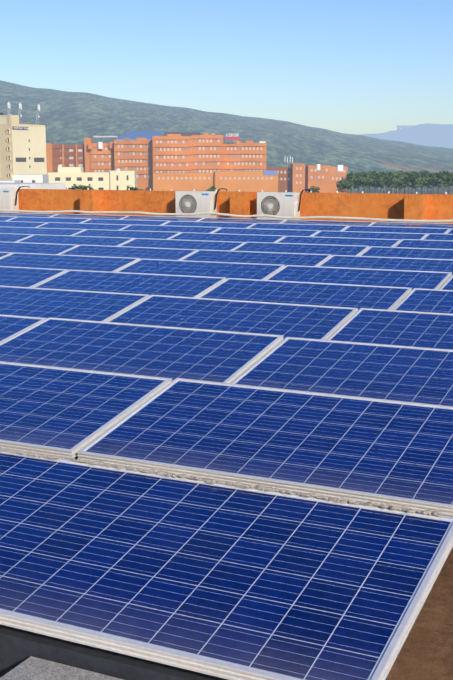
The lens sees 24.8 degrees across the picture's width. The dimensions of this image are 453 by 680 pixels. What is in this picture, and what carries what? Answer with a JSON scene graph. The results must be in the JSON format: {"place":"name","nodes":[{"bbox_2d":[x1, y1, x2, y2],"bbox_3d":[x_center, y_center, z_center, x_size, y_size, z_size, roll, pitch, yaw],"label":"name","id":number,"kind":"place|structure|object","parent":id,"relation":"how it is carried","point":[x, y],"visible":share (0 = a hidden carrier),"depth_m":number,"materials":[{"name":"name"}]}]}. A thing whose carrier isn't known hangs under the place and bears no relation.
{"place":"outdoors","nodes":[
{"label":"outdoors","id":0,"kind":"place"},
{"bbox_2d":[0,102,46,180],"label":"building","id":1,"kind":"structure","parent":0,"point":[22,148],"depth_m":385.80,"materials":[{"name":"beige concrete"}]},
{"bbox_2d":[0,165,136,189],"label":"cream blocks","id":2,"kind":"structure","parent":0,"point":[117,179],"depth_m":324.90,"materials":[{"name":"beige concrete"}]},
{"bbox_2d":[70,184,79,189],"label":"tree","id":3,"kind":"object","parent":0,"point":[74,187],"visible":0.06,"depth_m":296.37,"materials":[{"name":"green plant"}]},
{"bbox_2d":[75,184,92,189],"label":"tree","id":4,"kind":"object","parent":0,"point":[85,187],"visible":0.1,"depth_m":294.26,"materials":[{"name":"green plant"}]},
{"bbox_2d":[127,185,142,189],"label":"tree","id":5,"kind":"object","parent":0,"point":[133,188],"visible":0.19,"depth_m":314.50,"materials":[{"name":"green plant"}]},
{"bbox_2d":[46,131,347,192],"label":"brick building","id":6,"kind":"structure","parent":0,"point":[174,161],"depth_m":514.20,"materials":[{"name":"brick"}]},
{"bbox_2d":[207,186,215,190],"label":"tree","id":7,"kind":"object","parent":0,"point":[212,188],"visible":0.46,"depth_m":465.04,"materials":[{"name":"green plant"}]},
{"bbox_2d":[0,80,452,193],"bbox_3d":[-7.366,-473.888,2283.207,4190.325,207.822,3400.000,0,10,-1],"label":"hill","id":8,"kind":"structure","parent":0,"point":[70,118],"depth_m":1382.28,"materials":[{"name":"green plant"}]},
{"bbox_2d":[0,0,452,134],"label":"sky","id":9,"kind":"structure","parent":0,"point":[356,67],"materials":[{"name":"blue"}]},
{"bbox_2d":[18,189,452,222],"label":"parapet wall","id":10,"kind":"structure","parent":0,"point":[407,206],"depth_m":23.82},
{"bbox_2d":[28,187,446,193],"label":"parapet studs","id":11,"kind":"object","parent":10,"relation":"on","point":[239,190],"visible":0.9,"depth_m":24.60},
{"bbox_2d":[59,456,452,679],"bbox_3d":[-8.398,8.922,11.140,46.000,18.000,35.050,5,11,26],"label":"roof slab","id":12,"kind":"structure","parent":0,"point":[426,652],"depth_m":3.66,"materials":[{"name":"brown concrete"}]},
{"bbox_2d":[0,186,28,212],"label":"outdoor ac unit","id":13,"kind":"object","parent":12,"relation":"on","point":[8,198],"visible":0.73,"depth_m":26.69,"materials":[{"name":"grey metal"}]},
{"bbox_2d":[0,182,64,188],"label":"building","id":14,"kind":"structure","parent":12,"relation":"on","point":[34,185],"depth_m":27.92,"materials":[{"name":"white paint"}]},
{"bbox_2d":[0,656,123,679],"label":"ballast blocks","id":15,"kind":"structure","parent":12,"relation":"on","point":[32,668],"depth_m":3.00,"materials":[{"name":"concrete"}]},
{"bbox_2d":[0,624,227,679],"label":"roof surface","id":16,"kind":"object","parent":12,"relation":"on","point":[18,647],"depth_m":3.08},
{"bbox_2d":[175,188,226,217],"bbox_3d":[-0.587,-3.072,24.664,1.006,1.111,0.841,5,11,26],"label":"outdoor ac unit","id":17,"kind":"object","parent":12,"relation":"on","point":[194,201],"visible":0.85,"depth_m":24.28,"materials":[{"name":"grey metal"}]},
{"bbox_2d":[257,189,309,219],"bbox_3d":[1.318,-2.916,23.747,1.006,1.111,0.841,5,11,26],"label":"outdoor ac unit","id":18,"kind":"object","parent":12,"relation":"on","point":[280,203],"visible":0.73,"depth_m":23.36,"materials":[{"name":"grey metal"}]},
{"bbox_3d":[-2.750,-0.956,14.289,15.590,0.421,18.444,5,11,26],"label":"mounting structure","id":19,"kind":"object","parent":12,"relation":"on","visible":0},
{"bbox_2d":[0,252,12,257],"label":"solar panel","id":20,"kind":"object","parent":19,"relation":"on","point":[3,254],"visible":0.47,"depth_m":13.82,"materials":[{"name":"blue glass"}]},
{"bbox_2d":[0,216,15,220],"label":"solar panel","id":21,"kind":"object","parent":19,"relation":"on","point":[4,218],"visible":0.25,"depth_m":23.37,"materials":[{"name":"blue glass"}]},
{"bbox_2d":[0,233,33,241],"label":"solar panel","id":22,"kind":"object","parent":19,"relation":"on","point":[8,237],"visible":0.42,"depth_m":17.44,"materials":[{"name":"blue glass"}]},
{"bbox_2d":[0,314,46,342],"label":"solar panel","id":23,"kind":"object","parent":19,"relation":"on","point":[11,326],"visible":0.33,"depth_m":7.88,"materials":[{"name":"blue glass"}]},
{"bbox_2d":[0,221,47,226],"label":"solar panel","id":24,"kind":"object","parent":19,"relation":"on","point":[17,224],"visible":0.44,"depth_m":21.21,"materials":[{"name":"blue glass"}]},
{"bbox_2d":[0,212,56,216],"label":"solar panel","id":25,"kind":"object","parent":19,"relation":"on","point":[27,214],"visible":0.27,"depth_m":25.00,"materials":[{"name":"blue glass"}]},
{"bbox_2d":[0,209,452,222],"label":"cable conduit","id":26,"kind":"object","parent":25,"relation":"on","point":[245,216],"visible":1,"depth_m":22.81,"materials":[{"name":"plastic"}]},
{"bbox_2d":[0,266,67,286],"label":"solar panel","id":27,"kind":"object","parent":19,"relation":"on","point":[21,276],"visible":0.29,"depth_m":11.50,"materials":[{"name":"blue glass"}]},
{"bbox_2d":[0,241,78,253],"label":"solar panel","id":28,"kind":"object","parent":19,"relation":"on","point":[39,248],"visible":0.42,"depth_m":15.30,"materials":[{"name":"blue glass"}]},
{"bbox_2d":[0,226,85,235],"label":"solar panel","id":29,"kind":"object","parent":19,"relation":"on","point":[42,231],"visible":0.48,"depth_m":19.08,"materials":[{"name":"blue glass"}]},
{"bbox_2d":[8,217,90,222],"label":"solar panel","id":30,"kind":"object","parent":19,"relation":"on","point":[51,219],"visible":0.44,"depth_m":22.78,"materials":[{"name":"blue glass"}]},
{"bbox_2d":[0,252,139,271],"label":"solar panel","id":31,"kind":"object","parent":19,"relation":"on","point":[74,262],"visible":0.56,"depth_m":13.12,"materials":[{"name":"blue glass"}]},
{"bbox_2d":[0,285,149,321],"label":"solar panel","id":32,"kind":"object","parent":19,"relation":"on","point":[61,303],"visible":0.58,"depth_m":9.31,"materials":[{"name":"blue glass"}]},
{"bbox_2d":[17,234,133,245],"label":"solar panel","id":33,"kind":"object","parent":19,"relation":"on","point":[80,240],"visible":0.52,"depth_m":16.84,"materials":[{"name":"blue glass"}]},
{"bbox_2d":[36,222,129,229],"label":"solar panel","id":34,"kind":"object","parent":19,"relation":"on","point":[84,226],"visible":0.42,"depth_m":20.55,"materials":[{"name":"blue glass"}]},
{"bbox_2d":[0,361,171,458],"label":"solar panel","id":35,"kind":"object","parent":19,"relation":"on","point":[63,412],"visible":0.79,"depth_m":5.47,"materials":[{"name":"blue glass"}]},
{"bbox_2d":[52,214,128,218],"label":"solar panel","id":36,"kind":"object","parent":19,"relation":"on","point":[90,216],"visible":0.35,"depth_m":24.21,"materials":[{"name":"blue glass"}]},
{"bbox_2d":[82,219,169,224],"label":"solar panel","id":37,"kind":"object","parent":19,"relation":"on","point":[128,222],"visible":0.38,"depth_m":21.93,"materials":[{"name":"blue glass"}]},
{"bbox_2d":[72,229,180,238],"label":"solar panel","id":38,"kind":"object","parent":19,"relation":"on","point":[134,234],"visible":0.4,"depth_m":18.25,"materials":[{"name":"blue glass"}]},
{"bbox_2d":[60,245,197,259],"bbox_3d":[-1.486,-1.161,14.412,1.956,0.040,0.992,5,21,26],"label":"solar panel","id":39,"kind":"object","parent":19,"relation":"on","point":[137,252],"visible":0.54,"depth_m":14.57,"materials":[{"name":"blue glass"}]},
{"bbox_2d":[34,270,225,297],"bbox_3d":[-1.090,-0.545,10.764,1.956,0.041,0.992,5,21,26],"label":"solar panel","id":40,"kind":"object","parent":19,"relation":"on","point":[150,284],"visible":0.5,"depth_m":10.85,"materials":[{"name":"blue glass"}]},
{"bbox_2d":[0,317,283,382],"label":"solar panel","id":41,"kind":"object","parent":19,"relation":"on","point":[173,353],"visible":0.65,"depth_m":7.08,"materials":[{"name":"blue glass"}]},
{"bbox_2d":[122,215,204,220],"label":"solar panel","id":42,"kind":"object","parent":19,"relation":"on","point":[167,218],"visible":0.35,"depth_m":23.37,"materials":[{"name":"blue glass"}]},
{"bbox_2d":[121,224,220,232],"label":"solar panel","id":43,"kind":"object","parent":19,"relation":"on","point":[195,229],"visible":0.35,"depth_m":19.67,"materials":[{"name":"blue glass"}]},
{"bbox_2d":[120,238,245,250],"bbox_3d":[-0.794,-1.398,15.806,1.956,0.040,0.992,5,21,26],"label":"solar panel","id":44,"kind":"object","parent":19,"relation":"on","point":[185,244],"visible":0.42,"depth_m":15.99,"materials":[{"name":"blue glass"}]},
{"bbox_2d":[116,258,284,279],"bbox_3d":[-0.401,-0.781,12.162,1.956,0.042,0.992,5,21,26],"label":"solar panel","id":45,"kind":"object","parent":19,"relation":"on","point":[215,269],"visible":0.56,"depth_m":12.29,"materials":[{"name":"blue glass"}]},
{"bbox_2d":[163,221,255,227],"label":"solar panel","id":46,"kind":"object","parent":19,"relation":"on","point":[212,224],"visible":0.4,"depth_m":21.08,"materials":[{"name":"blue glass"}]},
{"bbox_2d":[0,451,452,679],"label":"solar panel","id":47,"kind":"object","parent":19,"relation":"on","point":[224,581],"visible":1,"depth_m":3.26,"materials":[{"name":"blue glass"}]},
{"bbox_2d":[0,447,441,516],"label":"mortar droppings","id":48,"kind":"object","parent":47,"relation":"on","point":[263,487],"visible":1,"depth_m":3.78,"materials":[{"name":"grey concrete"}]},
{"bbox_2d":[169,232,285,242],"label":"solar panel","id":49,"kind":"object","parent":19,"relation":"on","point":[226,237],"visible":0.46,"depth_m":17.40,"materials":[{"name":"blue glass"}]},
{"bbox_2d":[106,295,357,339],"bbox_3d":[-0.008,-0.159,8.508,1.956,0.040,0.992,5,21,26],"label":"solar panel","id":50,"kind":"object","parent":19,"relation":"on","point":[306,321],"visible":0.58,"depth_m":8.56,"materials":[{"name":"blue glass"}]},
{"bbox_2d":[198,217,285,222],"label":"solar panel","id":51,"kind":"object","parent":19,"relation":"on","point":[237,220],"visible":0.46,"depth_m":22.51,"materials":[{"name":"blue glass"}]},
{"bbox_2d":[181,249,331,265],"bbox_3d":[0.293,-1.017,13.553,1.956,0.042,0.992,5,21,26],"label":"solar panel","id":52,"kind":"object","parent":19,"relation":"on","point":[301,259],"visible":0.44,"depth_m":13.71,"materials":[{"name":"blue glass"}]},
{"bbox_2d":[77,378,452,515],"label":"solar panel","id":53,"kind":"object","parent":19,"relation":"on","point":[379,451],"visible":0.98,"depth_m":4.81,"materials":[{"name":"blue glass"}]},
{"bbox_2d":[213,227,319,235],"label":"solar panel","id":54,"kind":"object","parent":19,"relation":"on","point":[284,232],"visible":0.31,"depth_m":18.82,"materials":[{"name":"blue glass"}]},
{"bbox_2d":[249,223,348,230],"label":"solar panel","id":55,"kind":"object","parent":19,"relation":"on","point":[320,227],"visible":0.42,"depth_m":20.22,"materials":[{"name":"blue glass"}]},
{"bbox_2d":[232,242,368,255],"bbox_3d":[0.982,-1.257,14.957,1.956,0.040,0.992,5,21,26],"label":"solar panel","id":56,"kind":"object","parent":19,"relation":"on","point":[354,250],"visible":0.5,"depth_m":15.13,"materials":[{"name":"blue glass"}]},
{"bbox_2d":[197,278,411,309],"bbox_3d":[0.687,-0.396,9.905,1.956,0.042,0.992,5,21,26],"label":"solar panel","id":57,"kind":"object","parent":19,"relation":"on","point":[341,295],"visible":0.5,"depth_m":9.99,"materials":[{"name":"blue glass"}]},
{"bbox_2d":[281,220,373,225],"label":"solar panel","id":58,"kind":"object","parent":19,"relation":"on","point":[350,223],"visible":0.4,"depth_m":21.66,"materials":[{"name":"blue glass"}]},
{"bbox_2d":[276,236,400,247],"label":"solar panel","id":59,"kind":"object","parent":19,"relation":"on","point":[369,242],"visible":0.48,"depth_m":16.56,"materials":[{"name":"blue glass"}]},
{"bbox_2d":[231,337,452,405],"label":"solar panel","id":60,"kind":"object","parent":19,"relation":"on","point":[398,373],"visible":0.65,"depth_m":6.39,"materials":[{"name":"blue glass"}]},
{"bbox_2d":[265,265,451,289],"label":"solar panel","id":61,"kind":"object","parent":19,"relation":"on","point":[388,277],"visible":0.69,"depth_m":11.42,"materials":[{"name":"blue glass"}]},
{"bbox_2d":[313,230,427,239],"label":"solar panel","id":62,"kind":"object","parent":19,"relation":"on","point":[374,235],"visible":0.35,"depth_m":17.97,"materials":[{"name":"blue glass"}]},
{"bbox_2d":[318,255,452,274],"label":"solar panel","id":63,"kind":"object","parent":19,"relation":"on","point":[401,263],"visible":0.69,"depth_m":12.93,"materials":[{"name":"blue glass"}]},
{"bbox_2d":[326,308,452,349],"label":"solar panel","id":64,"kind":"object","parent":19,"relation":"on","point":[403,328],"visible":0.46,"depth_m":7.93,"materials":[{"name":"blue glass"}]},
{"bbox_2d":[343,226,449,233],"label":"solar panel","id":65,"kind":"object","parent":19,"relation":"on","point":[397,229],"visible":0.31,"depth_m":19.37,"materials":[{"name":"blue glass"}]},
{"bbox_2d":[359,246,452,258],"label":"solar panel","id":66,"kind":"object","parent":19,"relation":"on","point":[405,252],"visible":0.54,"depth_m":14.44,"materials":[{"name":"blue glass"}]},
{"bbox_2d":[370,222,452,228],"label":"solar panel","id":67,"kind":"object","parent":19,"relation":"on","point":[415,224],"visible":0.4,"depth_m":20.84,"materials":[{"name":"blue glass"}]},
{"bbox_2d":[393,288,452,313],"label":"solar panel","id":68,"kind":"object","parent":19,"relation":"on","point":[428,300],"visible":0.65,"depth_m":9.45,"materials":[{"name":"blue glass"}]},
{"bbox_2d":[394,239,452,248],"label":"solar panel","id":69,"kind":"object","parent":19,"relation":"on","point":[434,244],"visible":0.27,"depth_m":15.93,"materials":[{"name":"blue glass"}]},
{"bbox_2d":[422,233,452,240],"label":"solar panel","id":70,"kind":"object","parent":19,"relation":"on","point":[433,236],"visible":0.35,"depth_m":17.44,"materials":[{"name":"blue glass"}]},
{"bbox_2d":[440,275,452,289],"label":"solar panel","id":71,"kind":"object","parent":19,"relation":"on","point":[448,284],"visible":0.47,"depth_m":10.85,"materials":[{"name":"blue glass"}]},
{"bbox_2d":[306,186,315,192],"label":"tree","id":72,"kind":"object","parent":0,"point":[312,188],"visible":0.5,"depth_m":495.84,"materials":[{"name":"green plant"}]},
{"bbox_2d":[336,180,348,192],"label":"tree","id":73,"kind":"object","parent":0,"point":[340,185],"visible":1,"depth_m":515.08,"materials":[{"name":"green plant"}]},
{"bbox_2d":[342,177,353,192],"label":"tree","id":74,"kind":"object","parent":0,"point":[349,182],"visible":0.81,"depth_m":534.33,"materials":[{"name":"green plant"}]},
{"bbox_2d":[346,174,355,192],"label":"tree","id":75,"kind":"object","parent":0,"point":[350,176],"visible":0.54,"depth_m":552.34,"materials":[{"name":"green plant"}]},
{"bbox_2d":[353,175,363,192],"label":"tree","id":76,"kind":"object","parent":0,"point":[357,182],"visible":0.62,"depth_m":552.78,"materials":[{"name":"green plant"}]},
{"bbox_2d":[357,173,369,192],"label":"tree","id":77,"kind":"object","parent":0,"point":[363,178],"visible":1,"depth_m":549.68,"materials":[{"name":"green plant"}]},
{"bbox_2d":[367,176,376,188],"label":"tree","id":78,"kind":"object","parent":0,"point":[371,181],"visible":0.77,"depth_m":553.41,"materials":[{"name":"green plant"}]},
{"bbox_2d":[373,174,381,192],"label":"tree","id":79,"kind":"object","parent":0,"point":[376,185],"visible":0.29,"depth_m":558.44,"materials":[{"name":"green plant"}]},
{"bbox_2d":[376,176,383,192],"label":"tree","id":80,"kind":"object","parent":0,"point":[380,181],"visible":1,"depth_m":553.73,"materials":[{"name":"green plant"}]},
{"bbox_2d":[383,173,390,192],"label":"tree","id":81,"kind":"object","parent":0,"point":[385,178],"visible":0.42,"depth_m":561.15,"materials":[{"name":"green plant"}]},
{"bbox_2d":[386,174,396,193],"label":"tree","id":82,"kind":"object","parent":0,"point":[391,180],"visible":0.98,"depth_m":548.74,"materials":[{"name":"green plant"}]},
{"bbox_2d":[391,171,400,193],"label":"tree","id":83,"kind":"object","parent":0,"point":[397,174],"visible":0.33,"depth_m":574.54,"materials":[{"name":"green plant"}]},
{"bbox_2d":[392,175,402,193],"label":"tree","id":84,"kind":"object","parent":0,"point":[399,181],"visible":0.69,"depth_m":551.35,"materials":[{"name":"green plant"}]},
{"bbox_2d":[396,175,406,193],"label":"tree","id":85,"kind":"object","parent":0,"point":[402,179],"visible":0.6,"depth_m":552.31,"materials":[{"name":"green plant"}]},
{"bbox_2d":[358,123,452,148],"bbox_3d":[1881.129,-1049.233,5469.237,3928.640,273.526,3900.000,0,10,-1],"label":"hill","id":86,"kind":"structure","parent":0,"point":[434,135],"depth_m":4943.69,"materials":[{"name":"blue"}]},
{"bbox_2d":[389,124,418,131],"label":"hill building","id":87,"kind":"structure","parent":86,"relation":"on","point":[402,126],"depth_m":6267.17,"materials":[{"name":"concrete"}]},
{"bbox_2d":[403,173,413,193],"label":"tree","id":88,"kind":"object","parent":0,"point":[410,177],"visible":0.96,"depth_m":553.86,"materials":[{"name":"green plant"}]},
{"bbox_2d":[412,174,422,193],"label":"tree","id":89,"kind":"object","parent":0,"point":[417,179],"visible":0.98,"depth_m":550.73,"materials":[{"name":"green plant"}]},
{"bbox_2d":[418,174,429,193],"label":"tree","id":90,"kind":"object","parent":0,"point":[424,180],"visible":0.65,"depth_m":551.88,"materials":[{"name":"green plant"}]},
{"bbox_2d":[425,174,430,193],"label":"tree","id":91,"kind":"object","parent":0,"point":[429,182],"visible":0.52,"depth_m":556.49,"materials":[{"name":"green plant"}]},
{"bbox_2d":[429,174,438,193],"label":"tree","id":92,"kind":"object","parent":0,"point":[434,180],"visible":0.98,"depth_m":551.25,"materials":[{"name":"green plant"}]},
{"bbox_2d":[437,173,447,193],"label":"tree","id":93,"kind":"object","parent":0,"point":[441,177],"visible":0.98,"depth_m":550.21,"materials":[{"name":"green plant"}]},
{"bbox_2d":[443,173,452,193],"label":"tree","id":94,"kind":"object","parent":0,"point":[448,177],"visible":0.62,"depth_m":562.21,"materials":[{"name":"green plant"}]}
]}

